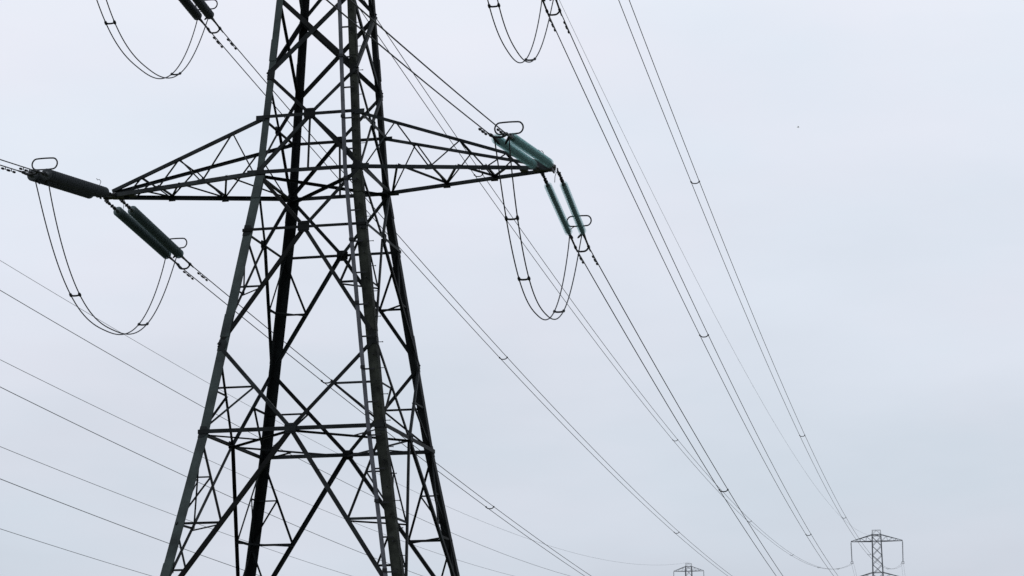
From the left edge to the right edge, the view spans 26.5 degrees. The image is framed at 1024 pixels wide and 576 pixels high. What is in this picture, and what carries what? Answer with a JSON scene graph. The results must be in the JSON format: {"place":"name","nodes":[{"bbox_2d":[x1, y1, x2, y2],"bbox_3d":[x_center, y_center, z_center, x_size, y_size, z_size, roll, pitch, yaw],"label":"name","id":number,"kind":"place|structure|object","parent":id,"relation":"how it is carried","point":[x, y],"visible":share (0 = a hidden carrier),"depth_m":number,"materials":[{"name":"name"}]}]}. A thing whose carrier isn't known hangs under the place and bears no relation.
{"place":"outdoors","nodes":[
{"label":"outdoors","id":0,"kind":"place"},
{"bbox_2d":[0,0,1023,575],"label":"sky","id":1,"kind":"structure","parent":0,"point":[874,244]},
{"bbox_2d":[674,563,703,575],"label":"lattice tower","id":2,"kind":"structure","parent":0,"point":[685,571],"depth_m":648.94,"materials":[{"name":"metal"}]},
{"bbox_2d":[0,260,687,564],"bbox_3d":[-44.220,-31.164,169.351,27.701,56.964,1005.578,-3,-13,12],"label":"overhead wire","id":3,"kind":"object","parent":2,"relation":"attached to","point":[275,420],"visible":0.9,"depth_m":227.16,"materials":[{"name":"grey metal"}]},
{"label":"suspension insulator","id":4,"kind":"object","parent":2,"relation":"hanging from","visible":0},
{"bbox_2d":[0,290,568,575],"bbox_3d":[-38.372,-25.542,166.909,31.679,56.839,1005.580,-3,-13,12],"label":"overhead wire","id":5,"kind":"object","parent":4,"relation":"hanging from","point":[222,417],"visible":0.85,"depth_m":198.25,"materials":[{"name":"grey metal"}]},
{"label":"suspension insulator","id":6,"kind":"object","parent":2,"relation":"hanging from","visible":0},
{"bbox_2d":[1,360,512,575],"bbox_3d":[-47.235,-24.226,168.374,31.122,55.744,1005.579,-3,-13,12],"label":"overhead wire","id":7,"kind":"object","parent":6,"relation":"hanging from","point":[203,457],"visible":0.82,"depth_m":222.87,"materials":[{"name":"grey metal"}]},
{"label":"suspension insulator","id":8,"kind":"object","parent":2,"relation":"hanging from","visible":0},
{"bbox_2d":[0,387,421,575],"bbox_3d":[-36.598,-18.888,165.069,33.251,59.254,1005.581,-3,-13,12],"label":"overhead wire","id":9,"kind":"object","parent":8,"relation":"hanging from","point":[173,470],"visible":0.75,"depth_m":186.40,"materials":[{"name":"grey metal"}]},
{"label":"suspension insulator","id":10,"kind":"object","parent":2,"relation":"hanging from","visible":0},
{"bbox_2d":[0,446,350,575],"bbox_3d":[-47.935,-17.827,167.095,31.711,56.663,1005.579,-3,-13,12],"label":"overhead wire","id":11,"kind":"object","parent":10,"relation":"hanging from","point":[151,506],"visible":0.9,"depth_m":214.76,"materials":[{"name":"grey metal"}]},
{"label":"suspension insulator","id":12,"kind":"object","parent":2,"relation":"hanging from","visible":0},
{"bbox_2d":[1,479,259,575],"bbox_3d":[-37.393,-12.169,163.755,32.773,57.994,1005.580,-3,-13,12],"label":"overhead wire","id":13,"kind":"object","parent":12,"relation":"hanging from","point":[110,521],"visible":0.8,"depth_m":177.60,"materials":[{"name":"grey metal"}]},
{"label":"suspension insulator","id":14,"kind":"object","parent":2,"relation":"hanging from","visible":0},
{"bbox_2d":[1,529,150,575],"bbox_3d":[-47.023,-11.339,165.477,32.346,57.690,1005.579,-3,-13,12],"label":"overhead wire","id":15,"kind":"object","parent":14,"relation":"hanging from","point":[74,552],"visible":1,"depth_m":196.25,"materials":[{"name":"grey metal"}]},
{"bbox_3d":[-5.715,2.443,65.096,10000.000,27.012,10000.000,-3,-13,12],"label":"ground","id":16,"kind":"structure","parent":0,"visible":0},
{"bbox_2d":[100,0,557,575],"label":"lattice tower","id":17,"kind":"structure","parent":16,"relation":"on","point":[366,282],"depth_m":65.55,"materials":[{"name":"black metal"}]},
{"bbox_2d":[18,157,114,198],"bbox_3d":[-13.144,-3.265,64.620,0.905,1.299,6.206,-2,-13,10],"label":"insulator set","id":18,"kind":"object","parent":17,"relation":"attached to","point":[73,185],"visible":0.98,"depth_m":64.04,"materials":[{"name":"green glass"}]},
{"bbox_2d":[0,159,33,173],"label":"twin conductor","id":19,"kind":"object","parent":18,"relation":"attached to","point":[9,170],"visible":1,"depth_m":60.85,"materials":[{"name":"metal"}]},
{"bbox_2d":[106,200,193,269],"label":"insulator set","id":20,"kind":"object","parent":17,"relation":"attached to","point":[141,225],"visible":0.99,"depth_m":70.79,"materials":[{"name":"green glass"}]},
{"bbox_2d":[35,179,176,334],"bbox_3d":[-12.494,-0.528,67.425,0.567,3.801,10.939,-3,-13,11],"label":"jumper loop","id":21,"kind":"object","parent":20,"relation":"hanging from","point":[79,293],"visible":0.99,"depth_m":64.85,"materials":[{"name":"metal"}]},
{"bbox_2d":[183,267,590,575],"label":"twin conductor","id":22,"kind":"object","parent":20,"relation":"attached to","point":[204,277],"visible":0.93,"depth_m":90.59,"materials":[{"name":"metal"}]},
{"bbox_2d":[178,0,223,33],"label":"insulator set","id":23,"kind":"object","parent":17,"relation":"attached to","point":[192,9],"visible":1,"depth_m":74.20,"materials":[{"name":"green glass"}]},
{"bbox_2d":[96,0,208,78],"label":"jumper loop","id":24,"kind":"object","parent":23,"relation":"hanging from","point":[114,22],"visible":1,"depth_m":68.86,"materials":[{"name":"metal"}]},
{"bbox_2d":[212,33,731,575],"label":"twin conductor","id":25,"kind":"object","parent":23,"relation":"attached to","point":[426,267],"visible":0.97,"depth_m":107.27,"materials":[{"name":"metal"}]},
{"bbox_2d":[487,121,555,169],"bbox_3d":[0.379,-3.954,60.819,0.875,1.523,7.773,-2,-13,10],"label":"insulator set","id":26,"kind":"object","parent":17,"relation":"attached to","point":[528,149],"visible":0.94,"depth_m":60.02,"materials":[{"name":"teal glass"}]},
{"bbox_2d":[326,0,504,135],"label":"twin conductor","id":27,"kind":"object","parent":26,"relation":"attached to","point":[500,130],"visible":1,"depth_m":48.27,"materials":[{"name":"metal"}]},
{"bbox_2d":[542,0,561,16],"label":"insulator set","id":28,"kind":"object","parent":17,"relation":"attached to","point":[557,13],"visible":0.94,"depth_m":71.80,"materials":[{"name":"green glass"}]},
{"bbox_2d":[487,0,553,62],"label":"jumper loop","id":29,"kind":"object","parent":28,"relation":"hanging from","point":[498,6],"visible":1,"depth_m":65.78,"materials":[{"name":"metal"}]},
{"bbox_2d":[549,15,836,575],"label":"twin conductor","id":30,"kind":"object","parent":28,"relation":"attached to","point":[553,26],"visible":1,"depth_m":94.24,"materials":[{"name":"metal"}]},
{"bbox_2d":[541,171,591,252],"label":"insulator set","id":31,"kind":"object","parent":17,"relation":"attached to","point":[566,225],"visible":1,"depth_m":67.52,"materials":[{"name":"teal glass"}]},
{"bbox_2d":[493,133,582,319],"bbox_3d":[0.883,-1.134,62.950,0.565,3.924,11.864,-3,-13,11],"label":"jumper loop","id":32,"kind":"object","parent":31,"relation":"hanging from","point":[517,219],"visible":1,"depth_m":59.86,"materials":[{"name":"metal"}]},
{"bbox_2d":[577,251,782,575],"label":"twin conductor","id":33,"kind":"object","parent":31,"relation":"attached to","point":[583,262],"visible":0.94,"depth_m":87.53,"materials":[{"name":"metal"}]},
{"bbox_2d":[851,530,901,575],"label":"lattice tower","id":34,"kind":"structure","parent":16,"relation":"on","point":[881,540],"depth_m":446.92,"materials":[{"name":"metal"}]},
{"bbox_2d":[559,0,853,527],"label":"earth wire","id":35,"kind":"object","parent":34,"relation":"attached to","point":[670,228],"visible":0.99,"depth_m":140.73,"materials":[{"name":"grey metal"}]},
{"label":"insulator set","id":36,"kind":"object","parent":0,"visible":0},
{"bbox_2d":[618,0,898,568],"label":"twin conductor","id":37,"kind":"object","parent":36,"relation":"attached to","point":[691,182],"visible":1,"depth_m":118.75,"materials":[{"name":"metal"}]},
{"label":"insulator set","id":38,"kind":"object","parent":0,"visible":0},
{"bbox_2d":[360,0,853,568],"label":"twin conductor","id":39,"kind":"object","parent":38,"relation":"attached to","point":[544,262],"visible":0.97,"depth_m":128.18,"materials":[{"name":"metal"}]}
]}

